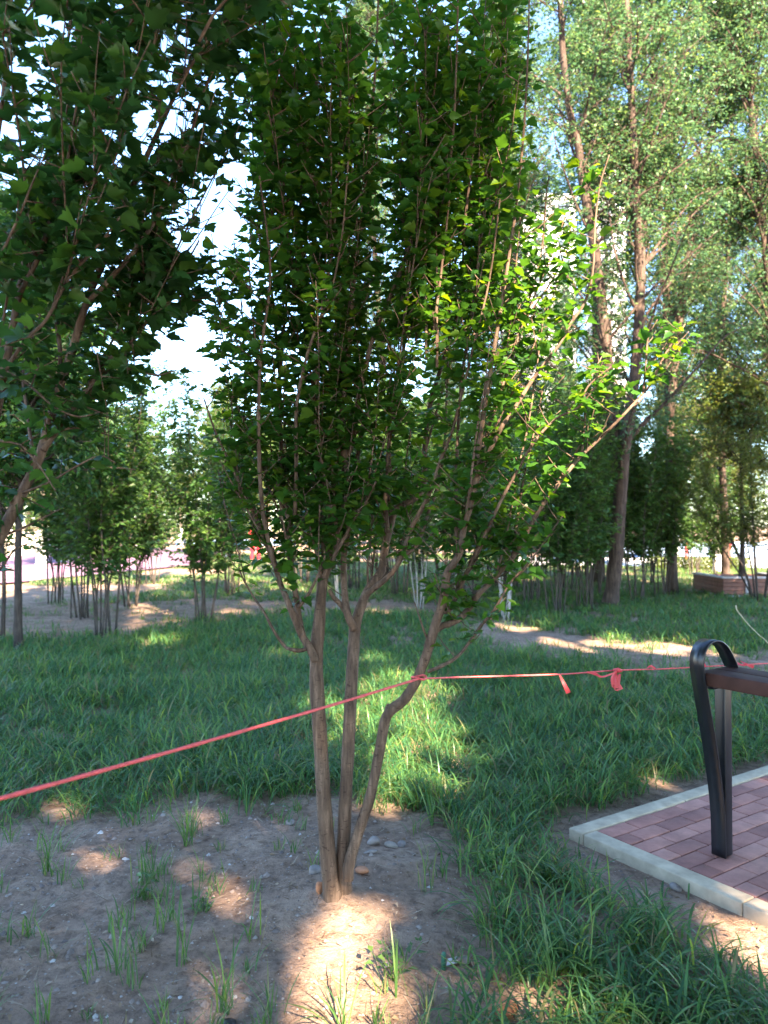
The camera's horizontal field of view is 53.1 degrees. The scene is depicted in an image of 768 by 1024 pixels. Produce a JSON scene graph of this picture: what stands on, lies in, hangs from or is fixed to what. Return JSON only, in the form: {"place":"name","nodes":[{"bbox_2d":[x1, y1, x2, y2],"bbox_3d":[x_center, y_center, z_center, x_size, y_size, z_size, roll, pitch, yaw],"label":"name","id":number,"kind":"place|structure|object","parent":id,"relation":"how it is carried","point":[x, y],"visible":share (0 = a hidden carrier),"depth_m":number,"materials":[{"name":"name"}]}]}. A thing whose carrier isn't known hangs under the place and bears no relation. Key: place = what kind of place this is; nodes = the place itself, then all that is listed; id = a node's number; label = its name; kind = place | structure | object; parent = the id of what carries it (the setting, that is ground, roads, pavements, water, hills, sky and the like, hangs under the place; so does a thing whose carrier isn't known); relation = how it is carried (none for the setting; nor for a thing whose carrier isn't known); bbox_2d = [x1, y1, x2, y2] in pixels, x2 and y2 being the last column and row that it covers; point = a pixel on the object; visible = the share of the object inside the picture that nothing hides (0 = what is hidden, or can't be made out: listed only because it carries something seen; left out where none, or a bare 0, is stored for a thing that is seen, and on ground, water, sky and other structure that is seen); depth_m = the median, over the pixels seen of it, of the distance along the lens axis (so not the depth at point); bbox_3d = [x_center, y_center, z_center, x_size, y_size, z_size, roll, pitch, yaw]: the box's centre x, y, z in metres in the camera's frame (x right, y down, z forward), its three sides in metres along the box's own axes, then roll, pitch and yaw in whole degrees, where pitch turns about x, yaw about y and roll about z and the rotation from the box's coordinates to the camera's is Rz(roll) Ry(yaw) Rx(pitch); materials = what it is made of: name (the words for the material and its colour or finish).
{"place":"outdoors","nodes":[
{"label":"outdoors","id":0,"kind":"place"},
{"bbox_2d":[0,548,199,582],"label":"plaza","id":1,"kind":"structure","parent":0,"point":[29,571],"depth_m":26.96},
{"bbox_2d":[0,527,767,1023],"bbox_3d":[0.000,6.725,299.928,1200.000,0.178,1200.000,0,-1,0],"label":"ground","id":2,"kind":"structure","parent":0,"point":[318,919],"depth_m":3.05,"materials":[{"name":"soil"}]},
{"bbox_2d":[0,419,37,565],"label":"shrub","id":3,"kind":"object","parent":2,"relation":"on","point":[6,544],"visible":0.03,"depth_m":12.97,"materials":[{"name":"green plant"}]},
{"bbox_2d":[22,499,37,531],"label":"leafy tree","id":4,"kind":"object","parent":2,"relation":"on","point":[29,527],"visible":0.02,"depth_m":66.64,"materials":[{"name":"green plant"}]},
{"bbox_2d":[5,532,55,555],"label":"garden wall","id":5,"kind":"structure","parent":2,"relation":"on","point":[30,552],"depth_m":36.50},
{"bbox_2d":[5,896,61,938],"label":"grass tuft","id":6,"kind":"object","parent":2,"relation":"on","point":[28,934],"visible":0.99,"depth_m":2.76,"materials":[{"name":"green plant"}]},
{"bbox_2d":[0,383,78,637],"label":"young tree","id":7,"kind":"object","parent":2,"relation":"on","point":[3,619],"visible":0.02,"depth_m":9.69,"materials":[{"name":"green plant"}]},
{"bbox_2d":[10,815,69,871],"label":"grass tuft","id":8,"kind":"object","parent":2,"relation":"on","point":[48,858],"visible":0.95,"depth_m":3.27,"materials":[{"name":"green plant"}]},
{"bbox_2d":[17,437,73,603],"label":"shrub","id":9,"kind":"object","parent":2,"relation":"on","point":[43,540],"visible":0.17,"depth_m":14.97,"materials":[{"name":"green plant"}]},
{"bbox_2d":[28,365,88,568],"bbox_3d":[-11.397,-2.064,25.837,4.384,8.162,3.521,0,-1,0],"label":"street tree","id":10,"kind":"object","parent":2,"relation":"on","point":[38,565],"visible":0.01,"depth_m":25.56,"materials":[{"name":"green plant"}]},
{"bbox_2d":[0,182,135,651],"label":"young tree","id":11,"kind":"object","parent":2,"relation":"on","point":[9,424],"visible":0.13,"depth_m":9.12,"materials":[{"name":"green plant"}]},
{"bbox_2d":[33,356,167,619],"bbox_3d":[-4.935,-0.485,12.787,2.377,4.567,1.772,0,-1,2],"label":"shrub","id":12,"kind":"object","parent":2,"relation":"on","point":[69,542],"visible":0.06,"depth_m":12.76,"materials":[{"name":"green plant"}]},
{"bbox_2d":[47,347,163,637],"bbox_3d":[-3.811,-0.287,10.610,1.587,4.092,2.130,1,-1,-28],"label":"shrub","id":13,"kind":"object","parent":2,"relation":"on","point":[95,534],"visible":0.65,"depth_m":10.39,"materials":[{"name":"green plant"}]},
{"bbox_2d":[93,904,141,975],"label":"grass tuft","id":14,"kind":"object","parent":2,"relation":"on","point":[115,957],"visible":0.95,"depth_m":2.58,"materials":[{"name":"green plant"}]},
{"bbox_2d":[93,375,185,606],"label":"shrub","id":15,"kind":"object","parent":2,"relation":"on","point":[144,534],"visible":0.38,"depth_m":14.07,"materials":[{"name":"green plant"}]},
{"bbox_2d":[128,867,160,898],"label":"weed","id":16,"kind":"object","parent":2,"relation":"on","point":[146,875],"visible":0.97,"depth_m":3.08,"materials":[{"name":"green plant"}]},
{"bbox_2d":[0,0,297,570],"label":"multi stem tree","id":17,"kind":"object","parent":2,"relation":"on","point":[153,274],"visible":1,"depth_m":2.44,"materials":[{"name":"green plant"}]},
{"bbox_2d":[119,423,197,583],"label":"shrub","id":18,"kind":"object","parent":2,"relation":"on","point":[161,543],"visible":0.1,"depth_m":19.56,"materials":[{"name":"green plant"}]},
{"bbox_2d":[139,869,177,933],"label":"grass tuft","id":19,"kind":"object","parent":2,"relation":"on","point":[157,912],"visible":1,"depth_m":2.79,"materials":[{"name":"green plant"}]},
{"bbox_2d":[147,789,207,846],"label":"grass tuft","id":20,"kind":"object","parent":2,"relation":"on","point":[186,834],"visible":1,"depth_m":3.52,"materials":[{"name":"green plant"}]},
{"bbox_2d":[167,881,195,966],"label":"grass tuft","id":21,"kind":"object","parent":2,"relation":"on","point":[178,928],"visible":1,"depth_m":2.62,"materials":[{"name":"green plant"}]},
{"bbox_2d":[163,440,200,545],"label":"street tree","id":22,"kind":"object","parent":2,"relation":"on","point":[181,488],"visible":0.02,"depth_m":55.30,"materials":[{"name":"green plant"}]},
{"bbox_2d":[184,892,215,913],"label":"weed","id":23,"kind":"object","parent":2,"relation":"on","point":[208,905],"visible":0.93,"depth_m":2.93,"materials":[{"name":"green plant"}]},
{"bbox_2d":[143,365,267,620],"bbox_3d":[-2.700,-0.183,12.172,1.931,3.925,2.096,-1,-1,41],"label":"shrub","id":24,"kind":"object","parent":2,"relation":"on","point":[207,533],"visible":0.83,"depth_m":11.87,"materials":[{"name":"green plant"}]},
{"bbox_2d":[172,925,258,1015],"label":"grass tuft","id":25,"kind":"object","parent":2,"relation":"on","point":[222,998],"visible":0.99,"depth_m":2.39,"materials":[{"name":"green plant"}]},
{"bbox_2d":[173,371,264,556],"bbox_3d":[-7.462,-2.103,35.091,4.603,8.571,3.697,0,-1,1],"label":"street tree","id":26,"kind":"object","parent":2,"relation":"on","point":[215,388],"visible":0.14,"depth_m":34.84,"materials":[{"name":"green plant"}]},
{"bbox_2d":[212,802,235,824],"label":"grass tuft","id":27,"kind":"object","parent":2,"relation":"on","point":[224,820],"visible":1,"depth_m":3.75,"materials":[{"name":"green plant"}]},
{"bbox_2d":[220,1018,235,1023],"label":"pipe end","id":28,"kind":"object","parent":2,"relation":"on","point":[230,1020],"visible":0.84,"depth_m":2.31,"materials":[{"name":"black plastic"}]},
{"bbox_2d":[196,401,272,595],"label":"shrub","id":29,"kind":"object","parent":2,"relation":"on","point":[236,534],"visible":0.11,"depth_m":15.99,"materials":[{"name":"green plant"}]},
{"bbox_2d":[252,414,289,551],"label":"street tree","id":30,"kind":"object","parent":2,"relation":"on","point":[264,488],"visible":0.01,"depth_m":43.46,"materials":[{"name":"green plant"}]},
{"bbox_2d":[265,409,338,583],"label":"shrub","id":31,"kind":"object","parent":2,"relation":"on","point":[300,570],"visible":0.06,"depth_m":19.43,"materials":[{"name":"green plant"}]},
{"bbox_2d":[309,865,320,874],"bbox_3d":[-0.285,1.480,3.174,0.057,0.034,0.073,4,-2,17],"label":"stone","id":32,"kind":"object","parent":2,"relation":"on","point":[314,869],"visible":0.88,"depth_m":3.16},
{"bbox_2d":[316,881,321,894],"bbox_3d":[-0.252,1.463,2.986,0.030,0.054,0.048,-7,-19,30],"label":"stone","id":33,"kind":"object","parent":2,"relation":"on","point":[319,887],"visible":0.79,"depth_m":2.97,"materials":[{"name":"brown stone"}]},
{"bbox_2d":[279,950,371,1023],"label":"grass tuft","id":34,"kind":"object","parent":2,"relation":"on","point":[343,1020],"visible":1,"depth_m":2.31,"materials":[{"name":"green plant"}]},
{"bbox_2d":[307,445,376,611],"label":"shrub","id":35,"kind":"object","parent":2,"relation":"on","point":[336,581],"visible":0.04,"depth_m":12.69,"materials":[{"name":"green plant"}]},
{"bbox_2d":[325,389,386,589],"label":"shrub","id":36,"kind":"object","parent":2,"relation":"on","point":[350,582],"visible":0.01,"depth_m":18.43,"materials":[{"name":"green plant"}]},
{"bbox_2d":[355,866,368,873],"bbox_3d":[-0.093,1.495,3.208,0.057,0.033,0.089,16,-17,-15],"label":"stone","id":37,"kind":"object","parent":2,"relation":"on","point":[361,870],"visible":0.99,"depth_m":3.18,"materials":[{"name":"beige stone"}]},
{"bbox_2d":[367,836,379,845],"bbox_3d":[-0.052,1.503,3.506,0.069,0.048,0.052,-1,-1,28],"label":"stone","id":38,"kind":"object","parent":2,"relation":"on","point":[373,840],"visible":0.99,"depth_m":3.49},
{"bbox_2d":[310,0,452,581],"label":"elm tree","id":39,"kind":"object","parent":2,"relation":"on","point":[367,12],"visible":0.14,"depth_m":20.29,"materials":[{"name":"green plant"}]},
{"bbox_2d":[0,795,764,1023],"bbox_3d":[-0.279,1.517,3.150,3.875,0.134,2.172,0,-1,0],"label":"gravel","id":40,"kind":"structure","parent":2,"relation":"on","point":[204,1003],"depth_m":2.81,"materials":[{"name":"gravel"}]},
{"bbox_2d":[0,586,767,1023],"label":"grass","id":41,"kind":"structure","parent":2,"relation":"on","point":[604,710],"depth_m":5.05,"materials":[{"name":"plant"}]},
{"bbox_2d":[0,552,767,1023],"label":"sparse grass","id":42,"kind":"structure","parent":2,"relation":"on","point":[186,590],"depth_m":14.30,"materials":[{"name":"green plant"}]},
{"bbox_2d":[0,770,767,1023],"bbox_3d":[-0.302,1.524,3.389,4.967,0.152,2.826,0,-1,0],"label":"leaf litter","id":43,"kind":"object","parent":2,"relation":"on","point":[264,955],"visible":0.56,"depth_m":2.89,"materials":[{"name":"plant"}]},
{"bbox_2d":[384,841,397,848],"bbox_3d":[0.032,1.516,3.494,0.060,0.035,0.046,-1,-1,29],"label":"stone","id":44,"kind":"object","parent":2,"relation":"on","point":[390,844],"visible":0.98,"depth_m":3.48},
{"bbox_2d":[357,379,429,575],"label":"shrub","id":45,"kind":"object","parent":2,"relation":"on","point":[376,556],"depth_m":20.34,"materials":[{"name":"green plant"}]},
{"bbox_2d":[363,936,425,980],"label":"weed","id":46,"kind":"object","parent":2,"relation":"on","point":[386,955],"visible":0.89,"depth_m":2.55,"materials":[{"name":"green plant"}]},
{"bbox_2d":[386,918,407,997],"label":"grass tuft","id":47,"kind":"object","parent":2,"relation":"on","point":[395,961],"visible":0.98,"depth_m":2.44,"materials":[{"name":"green plant"}]},
{"bbox_2d":[358,369,456,595],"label":"shrub","id":48,"kind":"object","parent":2,"relation":"on","point":[394,588],"visible":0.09,"depth_m":16.50,"materials":[{"name":"green plant"}]},
{"bbox_2d":[399,406,438,573],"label":"shrub","id":49,"kind":"object","parent":2,"relation":"on","point":[419,567],"visible":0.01,"depth_m":23.66,"materials":[{"name":"green plant"}]},
{"bbox_2d":[382,445,460,608],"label":"shrub","id":50,"kind":"object","parent":2,"relation":"on","point":[416,552],"visible":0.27,"depth_m":14.02,"materials":[{"name":"green plant"}]},
{"bbox_2d":[419,787,436,825],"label":"grass tuft","id":51,"kind":"object","parent":2,"relation":"on","point":[431,813],"visible":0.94,"depth_m":3.82,"materials":[{"name":"green plant"}]},
{"bbox_2d":[412,224,467,556],"bbox_3d":[2.959,-5.667,36.188,3.953,15.776,4.739,-1,-1,30],"label":"elm tree","id":52,"kind":"object","parent":2,"relation":"on","point":[451,381],"depth_m":36.13,"materials":[{"name":"green plant"}]},
{"bbox_2d":[441,951,445,970],"bbox_3d":[0.201,1.531,2.596,0.015,0.094,0.016,0,-1,0],"label":"stake","id":53,"kind":"object","parent":2,"relation":"on","point":[443,954],"visible":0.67,"depth_m":2.59,"materials":[{"name":"green plastic"}]},
{"bbox_2d":[187,0,702,902],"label":"multi stem tree","id":54,"kind":"object","parent":2,"relation":"on","point":[447,144],"visible":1,"depth_m":2.87,"materials":[{"name":"green plant"}]},
{"bbox_2d":[0,661,767,800],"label":"barrier tape","id":55,"kind":"object","parent":54,"relation":"attached to","point":[615,682],"visible":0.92,"depth_m":2.20,"materials":[{"name":"red plastic"}]},
{"bbox_2d":[381,381,508,589],"bbox_3d":[1.270,-0.690,18.172,2.763,5.174,2.545,0,-1,-18],"label":"shrub","id":56,"kind":"object","parent":2,"relation":"on","point":[465,436],"visible":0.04,"depth_m":18.15,"materials":[{"name":"green plant"}]},
{"bbox_2d":[414,375,520,597],"bbox_3d":[1.898,-0.458,16.258,2.282,4.639,2.478,0,-1,24],"label":"shrub","id":57,"kind":"object","parent":2,"relation":"on","point":[471,534],"visible":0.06,"depth_m":15.88,"materials":[{"name":"green plant"}]},
{"bbox_2d":[431,371,531,576],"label":"shrub","id":58,"kind":"object","parent":2,"relation":"on","point":[452,399],"visible":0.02,"depth_m":21.00,"materials":[{"name":"green plant"}]},
{"bbox_2d":[468,830,526,907],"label":"weed","id":59,"kind":"object","parent":2,"relation":"on","point":[493,875],"visible":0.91,"depth_m":2.97,"materials":[{"name":"green plant"}]},
{"bbox_2d":[384,0,613,587],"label":"elm tree","id":60,"kind":"object","parent":2,"relation":"on","point":[533,175],"visible":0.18,"depth_m":18.65,"materials":[{"name":"green plant"}]},
{"bbox_2d":[461,430,540,620],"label":"shrub","id":61,"kind":"object","parent":2,"relation":"on","point":[495,557],"visible":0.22,"depth_m":12.19,"materials":[{"name":"green plant"}]},
{"bbox_2d":[488,996,517,1019],"bbox_3d":[0.363,1.536,2.380,0.103,0.057,0.079,-10,-13,-17],"label":"stone","id":62,"kind":"object","parent":2,"relation":"on","point":[510,1009],"visible":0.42,"depth_m":2.36,"materials":[{"name":"brown stone"}]},
{"bbox_2d":[467,364,580,587],"bbox_3d":[3.164,-0.856,18.438,2.852,5.480,2.126,-1,-1,30],"label":"shrub","id":63,"kind":"object","parent":2,"relation":"on","point":[515,583],"visible":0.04,"depth_m":18.48,"materials":[{"name":"green plant"}]},
{"bbox_2d":[479,378,582,602],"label":"shrub","id":64,"kind":"object","parent":2,"relation":"on","point":[534,415],"visible":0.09,"depth_m":14.97,"materials":[{"name":"green plant"}]},
{"bbox_2d":[521,891,556,997],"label":"grass tuft","id":65,"kind":"object","parent":2,"relation":"on","point":[548,959],"visible":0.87,"depth_m":2.47,"materials":[{"name":"green plant"}]},
{"bbox_2d":[510,369,603,588],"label":"shrub","id":66,"kind":"object","parent":2,"relation":"on","point":[563,585],"visible":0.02,"depth_m":17.68,"materials":[{"name":"green plant"}]},
{"bbox_2d":[528,269,589,556],"bbox_3d":[8.103,-4.618,35.445,5.577,13.666,4.597,0,-1,-8],"label":"elm tree","id":67,"kind":"object","parent":2,"relation":"on","point":[559,300],"visible":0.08,"depth_m":35.23,"materials":[{"name":"green plant"}]},
{"bbox_2d":[507,378,628,612],"bbox_3d":[2.922,-0.205,13.273,1.966,3.997,2.134,0,-1,-16],"label":"shrub","id":68,"kind":"object","parent":2,"relation":"on","point":[559,551],"visible":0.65,"depth_m":12.87,"materials":[{"name":"green plant"}]},
{"bbox_2d":[542,389,605,576],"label":"shrub","id":69,"kind":"object","parent":2,"relation":"on","point":[571,557],"depth_m":22.44,"materials":[{"name":"green plant"}]},
{"bbox_2d":[542,377,632,608],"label":"shrub","id":70,"kind":"object","parent":2,"relation":"on","point":[598,503],"visible":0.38,"depth_m":13.53,"materials":[{"name":"green plant"}]},
{"bbox_2d":[558,382,648,596],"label":"shrub","id":71,"kind":"object","parent":2,"relation":"on","point":[600,572],"visible":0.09,"depth_m":15.82,"materials":[{"name":"green plant"}]},
{"bbox_2d":[448,0,766,605],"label":"elm tree","id":72,"kind":"object","parent":2,"relation":"on","point":[641,176],"visible":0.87,"depth_m":13.88,"materials":[{"name":"green plant"}]},
{"bbox_2d":[521,0,702,582],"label":"elm tree","id":73,"kind":"object","parent":2,"relation":"on","point":[580,9],"visible":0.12,"depth_m":19.72,"materials":[{"name":"green plant"}]},
{"bbox_2d":[575,368,656,573],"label":"shrub","id":74,"kind":"object","parent":2,"relation":"on","point":[645,438],"visible":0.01,"depth_m":19.57,"materials":[{"name":"green plant"}]},
{"bbox_2d":[581,403,701,600],"bbox_3d":[4.835,-0.235,15.044,2.192,4.104,2.019,1,-1,-41],"label":"shrub","id":75,"kind":"object","parent":2,"relation":"on","point":[636,543],"visible":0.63,"depth_m":14.96,"materials":[{"name":"green plant"}]},
{"bbox_2d":[629,401,699,582],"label":"shrub","id":76,"kind":"object","parent":2,"relation":"on","point":[651,575],"visible":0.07,"depth_m":19.48,"materials":[{"name":"green plant"}]},
{"bbox_2d":[621,228,708,555],"bbox_3d":[13.090,-5.641,36.127,4.263,15.732,3.795,0,-1,17],"label":"elm tree","id":77,"kind":"object","parent":2,"relation":"on","point":[661,298],"visible":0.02,"depth_m":36.07,"materials":[{"name":"green plant"}]},
{"bbox_2d":[569,765,767,927],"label":"kerb","id":78,"kind":"structure","parent":2,"relation":"on","point":[740,903],"depth_m":3.42,"materials":[{"name":"concrete"}]},
{"bbox_2d":[627,408,709,596],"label":"shrub","id":79,"kind":"object","parent":2,"relation":"on","point":[674,529],"visible":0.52,"depth_m":15.72,"materials":[{"name":"green plant"}]},
{"bbox_2d":[639,374,704,565],"bbox_3d":[10.382,-1.633,27.540,3.169,7.346,3.946,-1,-1,40],"label":"street tree","id":80,"kind":"object","parent":2,"relation":"on","point":[660,400],"visible":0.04,"depth_m":27.35,"materials":[{"name":"green plant"}]},
{"bbox_2d":[669,882,681,891],"bbox_3d":[1.219,1.569,3.214,0.050,0.032,0.062,15,-2,7],"label":"stone","id":81,"kind":"object","parent":2,"relation":"on","point":[675,887],"visible":1,"depth_m":3.20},
{"bbox_2d":[587,0,767,593],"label":"elm tree","id":82,"kind":"object","parent":2,"relation":"on","point":[679,316],"visible":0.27,"depth_m":16.55,"materials":[{"name":"green plant"}]},
{"bbox_2d":[618,15,767,573],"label":"elm tree","id":83,"kind":"object","parent":2,"relation":"on","point":[725,564],"visible":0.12,"depth_m":18.60,"materials":[{"name":"green plant"}]},
{"bbox_2d":[624,0,767,487],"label":"elm tree","id":84,"kind":"object","parent":2,"relation":"on","point":[756,195],"visible":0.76,"depth_m":15.95,"materials":[{"name":"green plant"}]},
{"bbox_2d":[645,555,752,569],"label":"hedge","id":85,"kind":"object","parent":2,"relation":"on","point":[704,561],"visible":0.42,"depth_m":26.08,"materials":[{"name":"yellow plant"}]},
{"bbox_2d":[647,193,756,488],"bbox_3d":[13.532,-5.752,31.885,5.323,15.823,6.458,0,-1,2],"label":"elm tree","id":86,"kind":"object","parent":2,"relation":"on","point":[709,311],"visible":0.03,"depth_m":31.62,"materials":[{"name":"green plant"}]},
{"bbox_2d":[677,450,736,574],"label":"shrub","id":87,"kind":"object","parent":2,"relation":"on","point":[694,539],"visible":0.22,"depth_m":22.54,"materials":[{"name":"green plant"}]},
{"bbox_2d":[663,430,767,600],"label":"shrub","id":88,"kind":"object","parent":2,"relation":"on","point":[750,519],"visible":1,"depth_m":14.71,"materials":[{"name":"green plant"}]},
{"bbox_2d":[676,367,764,571],"bbox_3d":[10.683,-1.483,24.649,3.726,6.938,2.992,0,-1,-20],"label":"street tree","id":89,"kind":"object","parent":2,"relation":"on","point":[718,562],"visible":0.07,"depth_m":24.56,"materials":[{"name":"green plant"}]},
{"bbox_2d":[688,457,752,581],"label":"shrub","id":90,"kind":"object","parent":2,"relation":"on","point":[712,545],"visible":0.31,"depth_m":19.52,"materials":[{"name":"green plant"}]},
{"bbox_2d":[692,572,767,596],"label":"planter box","id":91,"kind":"object","parent":2,"relation":"on","point":[731,584],"visible":0.82,"depth_m":15.77,"materials":[{"name":"brick"}]},
{"bbox_2d":[675,358,767,575],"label":"young tree","id":92,"kind":"object","parent":91,"relation":"on","point":[748,386],"visible":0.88,"depth_m":16.03,"materials":[{"name":"green plant"}]},
{"bbox_2d":[716,98,767,439],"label":"elm tree","id":93,"kind":"object","parent":2,"relation":"on","point":[752,271],"visible":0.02,"depth_m":29.13,"materials":[{"name":"green plant"}]},
{"bbox_2d":[728,452,767,538],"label":"leafy tree","id":94,"kind":"object","parent":2,"relation":"on","point":[762,489],"visible":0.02,"depth_m":78.52,"materials":[{"name":"green plant"}]},
{"bbox_2d":[748,440,767,528],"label":"leafy tree","id":95,"kind":"object","parent":2,"relation":"on","point":[766,489],"visible":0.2,"depth_m":75.64,"materials":[{"name":"green plant"}]},
{"bbox_2d":[0,0,767,526],"label":"sky","id":96,"kind":"structure","parent":0,"point":[179,354],"materials":[{"name":"white"}]},
{"bbox_2d":[498,194,577,402],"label":"apartment tower","id":97,"kind":"structure","parent":0,"point":[558,203],"depth_m":130.75,"materials":[{"name":"white concrete"}]},
{"bbox_2d":[515,202,569,402],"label":"window","id":98,"kind":"structure","parent":97,"relation":"in","point":[558,202],"depth_m":130.71,"materials":[{"name":"grey glass"}]},
{"bbox_2d":[585,173,626,405],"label":"apartment tower","id":99,"kind":"structure","parent":0,"point":[587,327],"depth_m":170.94,"materials":[{"name":"white concrete"}]},
{"bbox_2d":[518,557,767,567],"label":"road","id":100,"kind":"structure","parent":0,"point":[762,561],"depth_m":30.08,"materials":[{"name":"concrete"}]},
{"bbox_2d":[598,775,767,901],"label":"pavement","id":101,"kind":"structure","parent":0,"point":[683,831],"depth_m":3.63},
{"bbox_2d":[689,638,767,858],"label":"bench","id":102,"kind":"object","parent":101,"relation":"on","point":[724,682],"visible":1,"depth_m":3.39,"materials":[{"name":"black paint"}]},
{"bbox_2d":[607,542,767,557],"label":"sports court","id":103,"kind":"object","parent":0,"point":[761,552],"depth_m":42.47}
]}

